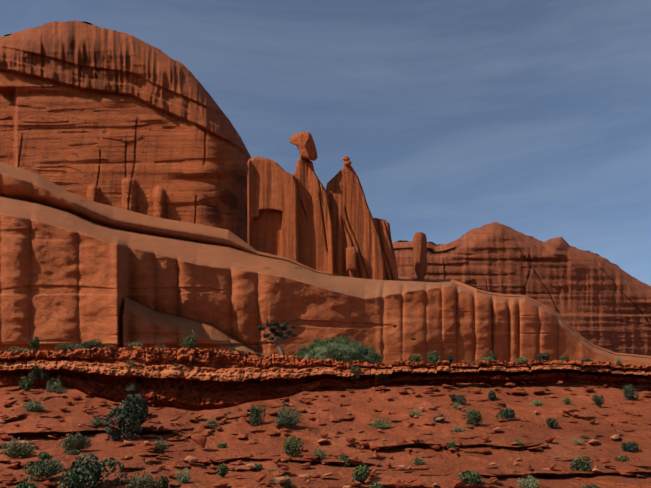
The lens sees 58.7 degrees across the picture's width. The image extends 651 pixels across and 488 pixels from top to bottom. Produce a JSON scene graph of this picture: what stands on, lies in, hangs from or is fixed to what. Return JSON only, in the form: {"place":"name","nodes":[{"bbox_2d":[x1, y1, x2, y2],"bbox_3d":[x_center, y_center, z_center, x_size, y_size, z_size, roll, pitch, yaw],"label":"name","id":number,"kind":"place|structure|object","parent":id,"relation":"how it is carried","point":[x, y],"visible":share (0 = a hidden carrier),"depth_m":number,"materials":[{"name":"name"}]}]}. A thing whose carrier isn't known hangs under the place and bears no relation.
{"place":"outdoors","nodes":[
{"label":"outdoors","id":0,"kind":"place"},
{"bbox_2d":[0,20,250,242],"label":"rock dome","id":1,"kind":"structure","parent":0,"point":[109,117],"depth_m":228.20,"materials":[{"name":"stone"}]},
{"bbox_2d":[0,162,650,365],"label":"cliff","id":2,"kind":"structure","parent":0,"point":[77,269],"depth_m":109.74,"materials":[{"name":"brown stone"}]},
{"bbox_2d":[247,157,298,261],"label":"rock pillar","id":3,"kind":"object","parent":2,"relation":"on","point":[273,207],"visible":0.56,"depth_m":224.01,"materials":[{"name":"stone"}]},
{"bbox_2d":[294,158,333,273],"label":"rock spire","id":4,"kind":"structure","parent":2,"relation":"on","point":[316,251],"depth_m":225.29,"materials":[{"name":"stone"}]},
{"bbox_2d":[289,132,316,160],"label":"balanced rock","id":5,"kind":"object","parent":4,"relation":"on","point":[303,142],"visible":1,"depth_m":231.25,"materials":[{"name":"stone"}]},
{"bbox_2d":[346,247,356,269],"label":"rock pillar","id":6,"kind":"structure","parent":2,"relation":"on","point":[350,258],"depth_m":219.84,"materials":[{"name":"stone"}]},
{"bbox_2d":[326,165,384,279],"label":"rock spire","id":7,"kind":"structure","parent":2,"relation":"on","point":[353,224],"depth_m":227.34,"materials":[{"name":"stone"}]},
{"bbox_2d":[344,160,350,165],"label":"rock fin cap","id":8,"kind":"object","parent":7,"relation":"on","point":[347,163],"visible":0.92,"depth_m":234.29,"materials":[{"name":"stone"}]},
{"bbox_2d":[343,156,349,160],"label":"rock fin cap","id":9,"kind":"object","parent":8,"relation":"on","point":[346,158],"visible":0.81,"depth_m":235.13,"materials":[{"name":"stone"}]},
{"bbox_2d":[373,218,397,280],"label":"rock fin","id":10,"kind":"object","parent":2,"relation":"on","point":[389,257],"visible":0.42,"depth_m":227.91,"materials":[{"name":"stone"}]},
{"bbox_2d":[413,232,426,280],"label":"pillar rock","id":11,"kind":"object","parent":2,"relation":"on","point":[420,252],"visible":0.96,"depth_m":252.91,"materials":[{"name":"brown stone"}]},
{"bbox_2d":[0,371,650,487],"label":"dirt slope","id":12,"kind":"structure","parent":0,"point":[262,443],"depth_m":31.26,"materials":[{"name":"brown soil"}]},
{"bbox_2d":[0,337,622,487],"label":"shrubs","id":13,"kind":"object","parent":12,"relation":"on","point":[46,468],"visible":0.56,"depth_m":27.74,"materials":[{"name":"green plant"}]},
{"bbox_2d":[0,321,638,487],"bbox_3d":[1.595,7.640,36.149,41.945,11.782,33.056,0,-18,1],"label":"shrubs","id":14,"kind":"object","parent":12,"relation":"on","point":[130,406],"visible":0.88,"depth_m":30.71,"materials":[{"name":"green plant"}]},
{"bbox_2d":[12,330,628,487],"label":"shrubs","id":15,"kind":"object","parent":12,"relation":"on","point":[360,474],"visible":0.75,"depth_m":33.39,"materials":[{"name":"green plant"}]},
{"bbox_2d":[0,346,650,410],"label":"rock ledge","id":16,"kind":"object","parent":12,"relation":"on","point":[198,379],"visible":0.88,"depth_m":46.53,"materials":[{"name":"brown stone"}]},
{"bbox_2d":[275,336,283,354],"bbox_3d":[-4.189,9.149,52.617,0.980,1.869,0.392,0,-18,1],"label":"tree trunk","id":17,"kind":"object","parent":16,"relation":"on","point":[279,348],"visible":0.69,"depth_m":52.43,"materials":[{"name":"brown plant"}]},
{"bbox_2d":[303,342,376,363],"bbox_3d":[1.066,10.452,54.185,7.651,2.867,9.445,0,-18,1],"label":"bush","id":18,"kind":"object","parent":16,"relation":"on","point":[341,353],"visible":0.23,"depth_m":50.90,"materials":[{"name":"plant"}]},
{"bbox_2d":[0,379,650,487],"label":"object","id":19,"kind":"object","parent":12,"relation":"on","point":[200,440],"visible":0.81,"depth_m":28.21,"materials":[{"name":"brown stone"}]},
{"bbox_2d":[0,0,650,285],"label":"sky","id":20,"kind":"structure","parent":0,"point":[452,118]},
{"bbox_2d":[392,222,650,355],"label":"distant mesa","id":21,"kind":"structure","parent":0,"point":[596,299],"depth_m":311.02,"materials":[{"name":"brown stone"}]}
]}

